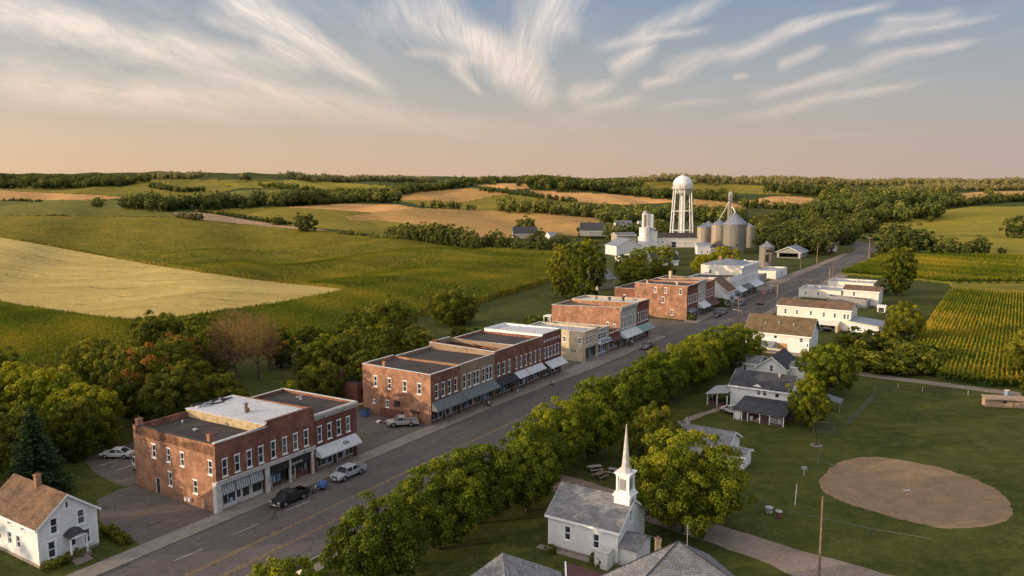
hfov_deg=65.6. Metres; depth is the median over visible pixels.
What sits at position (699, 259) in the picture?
tree
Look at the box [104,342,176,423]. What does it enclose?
woodland tree
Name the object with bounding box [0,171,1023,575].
ground
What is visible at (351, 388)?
ruined outbuilding
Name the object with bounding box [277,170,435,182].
horizon trees
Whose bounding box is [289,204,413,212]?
stubble field
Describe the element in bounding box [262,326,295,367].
woodland tree
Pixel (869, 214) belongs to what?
woodland tree
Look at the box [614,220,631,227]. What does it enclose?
village house
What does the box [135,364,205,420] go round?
woodland tree
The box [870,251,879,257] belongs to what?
field tree
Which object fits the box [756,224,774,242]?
woodland tree
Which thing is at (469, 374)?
window
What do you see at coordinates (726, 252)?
tree
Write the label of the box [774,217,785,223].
woodland tree
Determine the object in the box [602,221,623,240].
village tree
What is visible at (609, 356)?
sidewalk
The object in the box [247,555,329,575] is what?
street tree
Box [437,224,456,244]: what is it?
shelterbelt tree
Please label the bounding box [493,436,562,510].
street tree
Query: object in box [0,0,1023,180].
sky
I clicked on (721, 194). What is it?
tree belt
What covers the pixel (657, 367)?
street tree
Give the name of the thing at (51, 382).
woodland tree
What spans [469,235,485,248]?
shelterbelt tree
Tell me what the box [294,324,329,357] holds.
woodland tree
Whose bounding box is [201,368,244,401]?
woodland tree
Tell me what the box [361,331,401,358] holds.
woodland tree
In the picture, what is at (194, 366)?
woodland tree
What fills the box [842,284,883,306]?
cream house
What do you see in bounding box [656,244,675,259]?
tree
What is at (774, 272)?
white building
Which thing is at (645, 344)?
pickup truck
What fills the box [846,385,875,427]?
wire fence
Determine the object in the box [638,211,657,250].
concrete elevator
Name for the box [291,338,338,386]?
woodland tree
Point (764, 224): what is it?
woodland tree
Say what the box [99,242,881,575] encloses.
street
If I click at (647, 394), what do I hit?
street tree
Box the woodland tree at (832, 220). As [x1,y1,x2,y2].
[826,217,839,224]
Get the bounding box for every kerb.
[94,401,504,575]
[505,368,593,401]
[594,336,666,367]
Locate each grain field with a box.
[345,208,612,237]
[393,187,507,202]
[478,183,528,189]
[530,190,671,204]
[693,199,745,208]
[739,196,816,205]
[870,206,1023,254]
[959,191,1023,199]
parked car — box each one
[98,446,134,459]
[712,311,722,316]
[719,308,727,314]
[719,404,734,413]
[736,300,745,305]
[821,325,834,331]
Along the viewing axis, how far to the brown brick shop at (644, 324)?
204.90 m
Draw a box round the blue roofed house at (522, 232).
[511,227,537,238]
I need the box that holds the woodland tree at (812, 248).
[805,229,828,253]
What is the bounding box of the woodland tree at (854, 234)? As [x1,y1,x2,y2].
[837,225,860,244]
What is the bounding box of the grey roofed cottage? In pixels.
[676,417,742,457]
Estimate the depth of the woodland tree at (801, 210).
767.60 m
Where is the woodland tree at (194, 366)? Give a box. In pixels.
[170,359,217,401]
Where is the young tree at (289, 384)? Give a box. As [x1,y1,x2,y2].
[280,380,300,390]
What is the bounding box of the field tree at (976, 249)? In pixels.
[962,235,992,253]
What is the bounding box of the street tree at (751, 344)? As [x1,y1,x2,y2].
[719,322,767,360]
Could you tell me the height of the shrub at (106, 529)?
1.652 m
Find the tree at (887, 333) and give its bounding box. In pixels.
[871,326,902,349]
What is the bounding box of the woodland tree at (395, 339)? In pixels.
[373,323,407,354]
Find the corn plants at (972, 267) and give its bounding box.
[842,252,1023,281]
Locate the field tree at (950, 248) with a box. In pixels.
[934,237,962,253]
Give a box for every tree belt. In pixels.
[116,186,402,210]
[277,176,487,203]
[570,180,737,201]
[595,202,758,222]
[762,182,882,194]
[922,191,1023,207]
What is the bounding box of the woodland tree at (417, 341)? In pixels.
[397,329,434,352]
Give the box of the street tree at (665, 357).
[638,343,691,392]
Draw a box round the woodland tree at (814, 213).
[807,210,821,218]
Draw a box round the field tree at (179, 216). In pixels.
[176,212,185,217]
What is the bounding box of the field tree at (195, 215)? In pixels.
[190,212,204,219]
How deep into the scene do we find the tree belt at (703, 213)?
757.49 m
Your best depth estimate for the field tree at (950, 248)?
422.24 m
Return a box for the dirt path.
[676,404,729,423]
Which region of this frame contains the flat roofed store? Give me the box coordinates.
[828,278,877,286]
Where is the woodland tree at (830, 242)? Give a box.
[813,233,835,254]
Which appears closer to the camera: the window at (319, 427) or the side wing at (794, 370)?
the window at (319, 427)
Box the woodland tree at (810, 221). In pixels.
[804,217,817,227]
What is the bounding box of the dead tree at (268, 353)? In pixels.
[229,312,285,380]
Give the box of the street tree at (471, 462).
[433,443,522,524]
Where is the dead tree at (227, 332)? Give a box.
[203,306,262,379]
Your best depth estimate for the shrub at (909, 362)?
164.02 m
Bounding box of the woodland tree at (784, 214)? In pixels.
[775,208,788,220]
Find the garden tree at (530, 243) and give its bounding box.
[521,238,534,249]
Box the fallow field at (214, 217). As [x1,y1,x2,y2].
[172,212,327,230]
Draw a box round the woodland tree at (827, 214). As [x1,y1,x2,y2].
[823,210,836,221]
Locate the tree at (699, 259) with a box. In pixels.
[690,254,712,273]
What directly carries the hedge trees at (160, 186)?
on the ground at (964, 431)
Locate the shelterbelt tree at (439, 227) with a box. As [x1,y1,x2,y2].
[427,222,448,243]
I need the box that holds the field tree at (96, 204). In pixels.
[90,196,105,206]
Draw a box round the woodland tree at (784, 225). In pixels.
[775,223,793,231]
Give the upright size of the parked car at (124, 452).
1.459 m
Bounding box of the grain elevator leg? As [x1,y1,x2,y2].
[727,192,731,218]
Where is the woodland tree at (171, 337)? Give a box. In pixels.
[157,331,203,375]
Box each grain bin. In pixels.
[697,223,710,242]
[705,221,712,243]
[711,219,723,244]
[723,212,745,253]
[741,218,746,249]
[746,223,754,247]
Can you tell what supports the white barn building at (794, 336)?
on the ground at (964, 431)
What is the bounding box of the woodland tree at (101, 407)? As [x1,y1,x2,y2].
[49,382,126,445]
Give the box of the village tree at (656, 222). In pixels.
[653,218,667,232]
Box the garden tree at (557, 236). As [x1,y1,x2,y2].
[551,233,565,241]
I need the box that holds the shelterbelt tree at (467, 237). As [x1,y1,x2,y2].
[461,229,479,247]
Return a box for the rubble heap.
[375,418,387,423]
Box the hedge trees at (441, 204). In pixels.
[420,198,476,209]
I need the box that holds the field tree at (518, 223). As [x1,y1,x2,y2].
[514,215,534,226]
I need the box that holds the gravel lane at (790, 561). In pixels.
[550,475,893,575]
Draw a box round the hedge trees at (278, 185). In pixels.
[258,180,334,191]
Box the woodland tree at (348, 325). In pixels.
[334,317,370,341]
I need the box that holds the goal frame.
[813,421,835,433]
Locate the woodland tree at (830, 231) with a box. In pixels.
[825,225,842,244]
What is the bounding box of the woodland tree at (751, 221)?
[747,214,761,230]
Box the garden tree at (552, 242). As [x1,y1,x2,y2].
[545,237,559,250]
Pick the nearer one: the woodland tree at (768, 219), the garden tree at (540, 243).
the garden tree at (540, 243)
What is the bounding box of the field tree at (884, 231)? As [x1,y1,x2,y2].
[879,224,895,234]
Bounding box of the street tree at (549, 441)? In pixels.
[499,420,569,476]
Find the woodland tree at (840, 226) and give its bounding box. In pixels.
[830,221,846,233]
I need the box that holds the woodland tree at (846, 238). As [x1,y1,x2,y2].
[832,227,852,244]
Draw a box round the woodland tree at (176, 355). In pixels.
[144,338,203,390]
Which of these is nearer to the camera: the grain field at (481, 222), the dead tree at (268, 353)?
the dead tree at (268, 353)
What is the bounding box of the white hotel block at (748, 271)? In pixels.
[701,255,764,296]
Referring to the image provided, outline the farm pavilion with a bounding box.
[776,244,808,258]
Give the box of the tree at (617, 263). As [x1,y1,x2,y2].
[613,254,633,275]
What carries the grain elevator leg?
on the ground at (964, 431)
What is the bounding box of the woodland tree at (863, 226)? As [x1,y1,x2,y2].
[852,218,867,233]
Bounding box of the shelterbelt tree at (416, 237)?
[410,222,426,241]
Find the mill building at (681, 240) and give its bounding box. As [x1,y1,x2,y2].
[657,233,697,247]
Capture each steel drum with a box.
[765,506,772,513]
[775,509,782,518]
[1004,389,1009,395]
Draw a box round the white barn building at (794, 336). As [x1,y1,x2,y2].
[744,313,821,356]
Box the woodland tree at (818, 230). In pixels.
[809,227,827,235]
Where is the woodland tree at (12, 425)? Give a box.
[0,400,54,474]
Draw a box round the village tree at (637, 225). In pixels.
[627,221,641,236]
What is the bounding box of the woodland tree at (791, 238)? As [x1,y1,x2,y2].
[780,233,799,247]
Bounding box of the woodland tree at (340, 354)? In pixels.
[322,333,368,372]
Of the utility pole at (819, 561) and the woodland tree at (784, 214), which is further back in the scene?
the woodland tree at (784, 214)
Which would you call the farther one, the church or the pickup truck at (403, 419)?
the pickup truck at (403, 419)
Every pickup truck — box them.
[269,485,310,507]
[329,462,366,481]
[387,414,418,427]
[640,341,654,349]
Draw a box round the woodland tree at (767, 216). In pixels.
[762,213,772,220]
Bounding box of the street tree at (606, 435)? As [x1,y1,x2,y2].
[554,392,622,458]
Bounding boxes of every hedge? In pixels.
[0,197,42,201]
[2,214,176,217]
[198,209,294,224]
[336,230,402,238]
[861,233,919,242]
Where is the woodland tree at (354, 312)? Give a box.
[341,307,370,329]
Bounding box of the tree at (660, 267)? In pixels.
[647,255,676,279]
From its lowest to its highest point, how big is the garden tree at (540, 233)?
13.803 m
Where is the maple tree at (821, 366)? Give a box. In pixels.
[794,341,862,393]
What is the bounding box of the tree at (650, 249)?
[643,246,657,255]
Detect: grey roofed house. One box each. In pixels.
[580,222,606,235]
[600,528,734,575]
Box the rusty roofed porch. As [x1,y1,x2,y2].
[564,561,603,575]
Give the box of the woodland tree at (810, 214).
[803,211,816,222]
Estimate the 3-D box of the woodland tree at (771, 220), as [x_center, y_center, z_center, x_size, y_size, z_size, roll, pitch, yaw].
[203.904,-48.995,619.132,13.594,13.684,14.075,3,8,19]
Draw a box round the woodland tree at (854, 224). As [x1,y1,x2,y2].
[845,218,862,236]
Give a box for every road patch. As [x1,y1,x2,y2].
[487,409,503,414]
[673,336,688,342]
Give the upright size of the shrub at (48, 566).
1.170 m
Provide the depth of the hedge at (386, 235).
659.62 m
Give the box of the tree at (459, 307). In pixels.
[425,284,483,325]
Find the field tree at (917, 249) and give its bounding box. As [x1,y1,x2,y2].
[896,223,935,254]
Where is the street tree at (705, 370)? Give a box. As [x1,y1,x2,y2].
[669,340,719,390]
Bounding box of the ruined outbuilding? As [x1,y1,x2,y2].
[325,362,362,402]
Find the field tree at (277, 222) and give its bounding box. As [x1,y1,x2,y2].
[271,215,283,224]
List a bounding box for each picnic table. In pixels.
[586,464,603,472]
[592,470,609,480]
[607,467,618,473]
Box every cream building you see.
[776,297,858,332]
[799,284,843,298]
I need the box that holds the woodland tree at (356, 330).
[342,325,375,360]
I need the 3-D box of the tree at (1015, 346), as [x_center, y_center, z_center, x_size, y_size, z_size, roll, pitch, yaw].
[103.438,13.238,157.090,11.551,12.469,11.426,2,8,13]
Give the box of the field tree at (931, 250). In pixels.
[918,234,948,253]
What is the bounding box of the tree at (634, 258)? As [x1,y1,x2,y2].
[621,257,642,282]
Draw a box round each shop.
[251,388,361,471]
[362,354,466,424]
[394,346,500,412]
[429,336,519,398]
[451,330,546,390]
[484,322,567,378]
[529,321,597,361]
[551,321,611,355]
[571,295,655,339]
[609,329,622,350]
[650,278,711,314]
[658,271,720,311]
[687,273,746,299]
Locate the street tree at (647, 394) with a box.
[606,363,669,419]
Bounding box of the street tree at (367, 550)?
[318,490,431,575]
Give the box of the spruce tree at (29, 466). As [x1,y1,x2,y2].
[1,406,76,495]
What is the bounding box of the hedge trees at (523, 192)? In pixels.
[478,185,577,201]
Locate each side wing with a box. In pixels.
[737,354,767,370]
[789,361,804,378]
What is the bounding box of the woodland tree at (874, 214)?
[864,209,878,223]
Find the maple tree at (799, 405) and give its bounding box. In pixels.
[785,374,831,427]
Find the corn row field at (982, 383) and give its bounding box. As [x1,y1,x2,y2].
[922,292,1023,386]
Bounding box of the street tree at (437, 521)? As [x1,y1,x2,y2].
[388,458,488,549]
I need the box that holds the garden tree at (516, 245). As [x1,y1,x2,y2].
[510,239,523,248]
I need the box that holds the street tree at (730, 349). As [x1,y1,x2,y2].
[696,325,746,372]
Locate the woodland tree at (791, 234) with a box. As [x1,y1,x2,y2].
[775,228,793,242]
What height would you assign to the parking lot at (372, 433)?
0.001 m
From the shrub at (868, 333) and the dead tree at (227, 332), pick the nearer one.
the dead tree at (227, 332)
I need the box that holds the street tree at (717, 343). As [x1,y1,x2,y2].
[674,333,728,377]
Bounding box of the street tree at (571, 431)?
[514,395,593,464]
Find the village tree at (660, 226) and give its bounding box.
[655,219,671,232]
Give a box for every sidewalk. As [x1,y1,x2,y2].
[66,399,503,575]
[309,405,613,571]
[495,366,590,400]
[576,335,665,367]
[685,306,727,322]
[722,289,763,306]
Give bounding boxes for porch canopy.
[270,555,309,574]
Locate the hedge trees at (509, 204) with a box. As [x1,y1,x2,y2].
[496,195,657,217]
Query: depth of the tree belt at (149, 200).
900.80 m
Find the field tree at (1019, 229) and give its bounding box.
[998,215,1023,237]
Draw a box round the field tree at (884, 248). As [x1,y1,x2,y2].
[870,236,895,253]
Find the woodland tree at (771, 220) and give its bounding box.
[766,217,780,226]
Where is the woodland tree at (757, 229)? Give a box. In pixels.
[755,222,769,242]
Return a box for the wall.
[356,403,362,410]
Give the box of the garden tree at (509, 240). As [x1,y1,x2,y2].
[506,234,520,247]
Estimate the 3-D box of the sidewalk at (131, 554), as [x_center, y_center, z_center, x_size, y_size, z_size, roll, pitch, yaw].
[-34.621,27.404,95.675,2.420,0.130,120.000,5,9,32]
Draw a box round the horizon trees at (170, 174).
[137,170,210,178]
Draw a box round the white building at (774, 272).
[758,266,786,278]
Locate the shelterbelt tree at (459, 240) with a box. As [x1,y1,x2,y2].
[452,226,472,246]
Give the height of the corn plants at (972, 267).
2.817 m
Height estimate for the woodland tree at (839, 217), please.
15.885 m
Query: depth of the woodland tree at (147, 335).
161.64 m
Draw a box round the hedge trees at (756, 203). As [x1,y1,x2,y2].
[740,197,810,209]
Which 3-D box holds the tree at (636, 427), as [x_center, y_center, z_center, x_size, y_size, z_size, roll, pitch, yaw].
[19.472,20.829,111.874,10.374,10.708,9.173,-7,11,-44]
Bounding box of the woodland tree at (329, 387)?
[293,357,349,396]
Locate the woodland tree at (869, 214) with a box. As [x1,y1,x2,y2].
[859,209,877,220]
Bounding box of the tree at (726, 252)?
[707,246,742,260]
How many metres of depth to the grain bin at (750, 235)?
479.16 m
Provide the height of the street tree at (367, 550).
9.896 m
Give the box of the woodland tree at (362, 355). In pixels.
[343,345,389,395]
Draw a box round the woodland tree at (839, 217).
[833,210,846,223]
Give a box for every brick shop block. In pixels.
[132,395,315,513]
[552,300,642,346]
[634,279,698,319]
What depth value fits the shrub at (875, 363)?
165.28 m
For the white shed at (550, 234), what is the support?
on the ground at (964, 431)
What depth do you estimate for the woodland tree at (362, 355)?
148.92 m
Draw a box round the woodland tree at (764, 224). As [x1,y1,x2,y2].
[755,220,769,229]
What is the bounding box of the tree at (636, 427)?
[619,400,686,466]
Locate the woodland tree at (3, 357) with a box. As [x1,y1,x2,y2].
[0,345,19,393]
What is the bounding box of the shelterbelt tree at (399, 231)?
[396,224,410,237]
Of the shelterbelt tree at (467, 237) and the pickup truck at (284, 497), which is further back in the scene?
the shelterbelt tree at (467, 237)
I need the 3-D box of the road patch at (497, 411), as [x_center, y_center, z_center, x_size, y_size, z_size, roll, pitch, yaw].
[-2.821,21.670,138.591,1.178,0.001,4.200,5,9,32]
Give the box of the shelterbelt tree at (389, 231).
[384,226,395,234]
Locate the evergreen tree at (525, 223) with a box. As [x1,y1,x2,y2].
[520,212,535,239]
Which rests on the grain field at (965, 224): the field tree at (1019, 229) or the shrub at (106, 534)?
the field tree at (1019, 229)
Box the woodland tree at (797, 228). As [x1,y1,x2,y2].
[790,223,810,235]
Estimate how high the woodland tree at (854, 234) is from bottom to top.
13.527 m
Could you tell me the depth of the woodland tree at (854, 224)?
573.78 m
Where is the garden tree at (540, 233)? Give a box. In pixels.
[527,227,547,247]
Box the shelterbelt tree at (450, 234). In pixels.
[444,224,464,246]
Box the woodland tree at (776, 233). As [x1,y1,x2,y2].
[763,231,779,243]
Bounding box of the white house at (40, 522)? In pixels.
[0,472,100,568]
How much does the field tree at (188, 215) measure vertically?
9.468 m
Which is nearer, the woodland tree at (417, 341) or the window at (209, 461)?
the window at (209, 461)
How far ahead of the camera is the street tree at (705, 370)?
150.16 m
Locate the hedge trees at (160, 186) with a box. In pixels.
[148,181,205,191]
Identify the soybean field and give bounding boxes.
[0,199,175,216]
[195,207,432,234]
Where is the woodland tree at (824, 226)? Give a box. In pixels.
[816,224,830,235]
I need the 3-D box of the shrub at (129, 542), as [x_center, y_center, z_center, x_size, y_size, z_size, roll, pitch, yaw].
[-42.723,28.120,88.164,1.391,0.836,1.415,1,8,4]
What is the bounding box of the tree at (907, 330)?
[884,301,926,342]
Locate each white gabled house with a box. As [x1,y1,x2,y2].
[713,276,739,306]
[755,348,795,374]
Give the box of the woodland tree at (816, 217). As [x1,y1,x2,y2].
[810,214,824,223]
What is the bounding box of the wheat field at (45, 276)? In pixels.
[0,237,339,318]
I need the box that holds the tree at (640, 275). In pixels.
[617,259,652,285]
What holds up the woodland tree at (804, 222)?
on the ground at (964, 431)
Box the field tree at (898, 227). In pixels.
[888,221,905,230]
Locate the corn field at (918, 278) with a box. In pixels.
[842,272,1023,283]
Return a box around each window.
[6,529,12,545]
[15,533,21,549]
[46,538,57,559]
[48,516,59,535]
[63,499,70,510]
[75,507,86,526]
[83,526,92,544]
[151,443,156,458]
[166,447,170,463]
[168,471,172,487]
[179,451,184,467]
[192,478,197,494]
[207,459,212,476]
[221,457,228,477]
[234,453,241,473]
[246,449,253,468]
[258,444,264,464]
[270,440,276,459]
[282,436,287,455]
[293,432,298,451]
[303,428,309,447]
[317,425,322,443]
[327,422,332,439]
[336,418,341,435]
[346,415,350,432]
[373,375,376,386]
[387,377,391,389]
[402,380,406,392]
[417,382,420,394]
[435,383,438,399]
[441,381,445,396]
[448,379,451,394]
[454,377,457,392]
[463,374,466,389]
[468,372,471,387]
[473,370,476,385]
[476,369,479,384]
[482,367,485,382]
[486,366,489,380]
[490,365,492,379]
[497,363,500,376]
[563,524,571,541]
[591,532,600,548]
[629,509,632,523]
[756,390,761,395]
[769,364,773,371]
[774,393,779,398]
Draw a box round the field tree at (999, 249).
[996,247,1006,253]
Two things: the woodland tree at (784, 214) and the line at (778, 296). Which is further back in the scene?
the woodland tree at (784, 214)
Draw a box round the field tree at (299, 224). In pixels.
[293,212,318,231]
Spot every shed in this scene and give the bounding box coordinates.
[471,553,561,575]
[545,232,558,239]
[605,237,641,255]
[611,232,636,241]
[694,243,710,254]
[709,245,725,252]
[758,273,766,286]
[877,304,886,312]
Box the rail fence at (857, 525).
[787,510,929,538]
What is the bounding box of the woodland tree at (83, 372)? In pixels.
[61,336,110,391]
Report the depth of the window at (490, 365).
145.20 m
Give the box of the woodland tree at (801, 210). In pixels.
[795,208,808,220]
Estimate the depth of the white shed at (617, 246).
429.10 m
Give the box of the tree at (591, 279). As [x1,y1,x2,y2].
[558,238,607,296]
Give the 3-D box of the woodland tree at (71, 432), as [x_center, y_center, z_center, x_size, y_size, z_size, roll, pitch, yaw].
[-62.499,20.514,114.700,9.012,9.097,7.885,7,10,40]
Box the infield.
[819,457,1012,528]
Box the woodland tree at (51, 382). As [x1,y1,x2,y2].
[4,364,84,433]
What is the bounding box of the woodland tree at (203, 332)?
[183,320,239,376]
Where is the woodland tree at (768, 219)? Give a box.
[761,214,777,224]
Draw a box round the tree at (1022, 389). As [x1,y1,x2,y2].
[1020,382,1023,395]
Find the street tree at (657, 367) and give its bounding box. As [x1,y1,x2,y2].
[629,355,684,402]
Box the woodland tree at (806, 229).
[800,224,819,239]
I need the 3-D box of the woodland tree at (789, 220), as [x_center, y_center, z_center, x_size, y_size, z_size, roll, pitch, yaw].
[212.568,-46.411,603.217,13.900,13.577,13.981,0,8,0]
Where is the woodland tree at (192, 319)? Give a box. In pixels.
[172,315,220,353]
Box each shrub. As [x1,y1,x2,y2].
[39,558,57,572]
[50,556,67,568]
[61,551,78,562]
[72,547,86,556]
[99,523,118,537]
[104,527,120,538]
[108,529,127,542]
[115,533,131,542]
[119,537,131,546]
[450,326,470,335]
[462,326,483,334]
[521,316,546,323]
[544,544,556,553]
[589,552,600,567]
[687,313,696,320]
[717,298,730,307]
[829,351,870,369]
[831,334,871,352]
[841,326,892,350]
[846,347,886,372]
[851,348,899,373]
[871,337,908,352]
[871,356,907,373]
[880,352,923,375]
[882,345,942,373]
[883,340,927,351]
[893,343,953,361]
[909,356,941,375]
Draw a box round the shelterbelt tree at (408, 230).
[402,222,421,239]
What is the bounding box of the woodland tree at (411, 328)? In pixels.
[400,324,426,347]
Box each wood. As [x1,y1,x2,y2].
[0,172,151,188]
[0,172,157,183]
[452,174,648,188]
[516,174,604,191]
[784,191,965,214]
[818,185,993,200]
[853,200,945,221]
[892,181,1023,190]
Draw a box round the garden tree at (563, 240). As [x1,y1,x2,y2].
[555,235,570,244]
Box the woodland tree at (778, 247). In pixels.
[769,233,789,250]
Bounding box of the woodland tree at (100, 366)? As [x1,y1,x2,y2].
[78,338,147,407]
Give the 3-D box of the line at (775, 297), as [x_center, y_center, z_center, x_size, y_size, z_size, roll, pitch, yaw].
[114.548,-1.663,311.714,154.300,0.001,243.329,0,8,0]
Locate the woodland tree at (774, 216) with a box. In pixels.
[768,211,779,219]
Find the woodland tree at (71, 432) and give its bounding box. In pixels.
[44,397,106,462]
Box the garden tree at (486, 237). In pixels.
[482,234,492,246]
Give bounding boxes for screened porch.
[705,385,730,406]
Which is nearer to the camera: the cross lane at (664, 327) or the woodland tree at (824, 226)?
the cross lane at (664, 327)
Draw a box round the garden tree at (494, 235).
[488,229,504,246]
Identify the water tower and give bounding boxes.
[670,174,693,232]
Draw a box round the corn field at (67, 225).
[0,215,561,372]
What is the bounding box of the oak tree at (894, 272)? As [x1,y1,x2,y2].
[879,245,917,296]
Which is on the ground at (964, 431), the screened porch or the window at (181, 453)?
the screened porch
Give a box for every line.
[183,350,663,575]
[187,365,633,575]
[221,476,421,575]
[225,490,396,575]
[674,255,863,345]
[678,255,864,344]
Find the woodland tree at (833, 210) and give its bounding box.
[822,209,838,218]
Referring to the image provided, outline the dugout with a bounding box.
[981,394,1023,408]
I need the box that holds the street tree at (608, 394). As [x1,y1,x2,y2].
[570,375,641,431]
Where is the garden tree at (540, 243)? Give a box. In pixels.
[535,236,551,250]
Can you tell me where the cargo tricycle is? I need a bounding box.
[312,480,328,493]
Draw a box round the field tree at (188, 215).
[184,212,196,219]
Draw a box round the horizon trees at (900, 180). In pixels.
[798,175,1023,184]
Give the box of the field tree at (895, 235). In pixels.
[880,226,921,252]
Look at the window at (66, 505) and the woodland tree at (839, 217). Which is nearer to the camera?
the window at (66, 505)
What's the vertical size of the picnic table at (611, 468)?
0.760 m
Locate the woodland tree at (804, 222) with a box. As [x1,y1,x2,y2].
[794,217,809,226]
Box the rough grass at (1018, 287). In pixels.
[949,283,1023,291]
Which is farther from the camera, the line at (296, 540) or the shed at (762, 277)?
the shed at (762, 277)
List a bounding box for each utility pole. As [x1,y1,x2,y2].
[291,353,294,379]
[818,496,823,575]
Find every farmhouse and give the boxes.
[728,368,800,426]
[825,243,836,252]
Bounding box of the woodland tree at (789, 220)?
[784,218,797,226]
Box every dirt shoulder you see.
[757,254,846,289]
[762,257,871,314]
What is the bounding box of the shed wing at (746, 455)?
[724,445,753,469]
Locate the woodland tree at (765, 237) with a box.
[752,230,776,250]
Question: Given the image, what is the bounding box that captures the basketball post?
[810,414,821,446]
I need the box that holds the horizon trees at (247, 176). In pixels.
[238,172,251,179]
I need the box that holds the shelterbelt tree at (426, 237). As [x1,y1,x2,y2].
[418,222,437,242]
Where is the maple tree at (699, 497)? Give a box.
[629,428,757,538]
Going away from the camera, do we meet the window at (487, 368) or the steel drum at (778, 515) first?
the steel drum at (778, 515)
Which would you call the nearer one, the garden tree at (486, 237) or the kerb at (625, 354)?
the kerb at (625, 354)
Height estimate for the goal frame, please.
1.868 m
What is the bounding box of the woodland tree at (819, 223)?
[813,219,831,227]
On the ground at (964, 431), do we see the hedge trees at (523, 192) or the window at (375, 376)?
the hedge trees at (523, 192)
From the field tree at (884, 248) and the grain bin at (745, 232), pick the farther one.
the grain bin at (745, 232)
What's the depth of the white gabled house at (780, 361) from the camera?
162.31 m
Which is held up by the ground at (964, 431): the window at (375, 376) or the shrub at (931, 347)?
the shrub at (931, 347)
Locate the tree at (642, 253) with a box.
[628,248,645,261]
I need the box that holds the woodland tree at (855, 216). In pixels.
[844,213,859,223]
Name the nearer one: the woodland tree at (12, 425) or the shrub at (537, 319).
the woodland tree at (12, 425)
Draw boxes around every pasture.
[0,179,274,199]
[224,179,394,189]
[227,188,310,202]
[401,193,582,213]
[635,181,791,194]
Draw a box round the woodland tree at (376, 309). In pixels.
[359,293,419,343]
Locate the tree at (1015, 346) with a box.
[1001,325,1023,376]
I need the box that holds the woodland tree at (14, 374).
[0,361,50,421]
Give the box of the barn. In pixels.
[586,267,615,289]
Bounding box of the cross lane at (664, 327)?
[648,318,695,335]
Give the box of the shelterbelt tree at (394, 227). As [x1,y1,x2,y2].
[392,225,403,237]
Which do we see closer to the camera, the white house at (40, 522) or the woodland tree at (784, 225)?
the white house at (40, 522)
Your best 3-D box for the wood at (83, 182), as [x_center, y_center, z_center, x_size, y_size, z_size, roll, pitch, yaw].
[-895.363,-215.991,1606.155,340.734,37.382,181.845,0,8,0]
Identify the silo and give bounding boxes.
[759,241,774,266]
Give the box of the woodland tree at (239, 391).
[217,386,252,397]
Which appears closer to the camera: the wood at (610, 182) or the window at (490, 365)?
the window at (490, 365)
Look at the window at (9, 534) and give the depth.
85.79 m
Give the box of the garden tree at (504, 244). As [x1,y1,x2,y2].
[494,233,509,247]
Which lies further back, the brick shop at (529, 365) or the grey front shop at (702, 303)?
the grey front shop at (702, 303)
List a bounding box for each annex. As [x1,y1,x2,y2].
[543,314,551,321]
[614,283,634,297]
[848,316,883,332]
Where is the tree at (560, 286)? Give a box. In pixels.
[545,242,576,298]
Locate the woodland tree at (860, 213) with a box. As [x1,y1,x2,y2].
[855,209,868,220]
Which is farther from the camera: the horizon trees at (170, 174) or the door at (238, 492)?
the horizon trees at (170, 174)
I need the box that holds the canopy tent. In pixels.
[827,394,843,412]
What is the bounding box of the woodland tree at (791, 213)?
[780,208,794,220]
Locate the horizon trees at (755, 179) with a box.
[625,173,872,186]
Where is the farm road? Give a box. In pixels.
[851,371,1021,395]
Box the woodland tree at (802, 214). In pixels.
[798,210,811,219]
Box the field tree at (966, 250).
[956,245,972,254]
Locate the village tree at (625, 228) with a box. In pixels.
[618,222,635,231]
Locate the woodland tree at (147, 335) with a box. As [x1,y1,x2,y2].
[124,309,184,360]
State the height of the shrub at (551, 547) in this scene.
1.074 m
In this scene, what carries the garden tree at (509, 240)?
on the ground at (964, 431)
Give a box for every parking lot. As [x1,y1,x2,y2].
[85,442,136,486]
[97,485,214,543]
[356,411,429,454]
[561,360,582,370]
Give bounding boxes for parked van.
[132,456,135,470]
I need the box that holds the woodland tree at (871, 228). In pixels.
[861,216,883,232]
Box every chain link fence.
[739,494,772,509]
[876,383,989,396]
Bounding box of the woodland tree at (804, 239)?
[790,231,813,249]
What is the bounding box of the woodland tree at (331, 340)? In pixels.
[308,333,347,361]
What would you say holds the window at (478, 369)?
in the tan brick shop at (479, 384)
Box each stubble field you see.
[0,190,128,199]
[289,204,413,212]
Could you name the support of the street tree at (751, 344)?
on the ground at (964, 431)
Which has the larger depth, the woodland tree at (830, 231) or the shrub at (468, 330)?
the woodland tree at (830, 231)
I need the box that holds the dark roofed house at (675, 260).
[646,253,679,265]
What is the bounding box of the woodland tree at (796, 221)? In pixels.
[790,219,803,226]
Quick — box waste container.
[359,407,370,416]
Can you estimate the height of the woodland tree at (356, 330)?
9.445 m
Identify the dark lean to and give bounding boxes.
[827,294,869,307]
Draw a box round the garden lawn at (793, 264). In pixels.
[758,252,838,281]
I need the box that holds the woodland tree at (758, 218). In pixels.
[752,214,765,225]
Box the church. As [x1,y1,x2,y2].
[536,422,653,570]
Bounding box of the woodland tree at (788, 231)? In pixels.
[770,223,793,234]
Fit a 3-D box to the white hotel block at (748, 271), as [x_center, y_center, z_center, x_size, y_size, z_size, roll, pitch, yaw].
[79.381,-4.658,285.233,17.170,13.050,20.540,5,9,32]
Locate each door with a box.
[69,534,77,550]
[156,477,160,492]
[236,487,241,501]
[292,465,295,478]
[333,453,336,463]

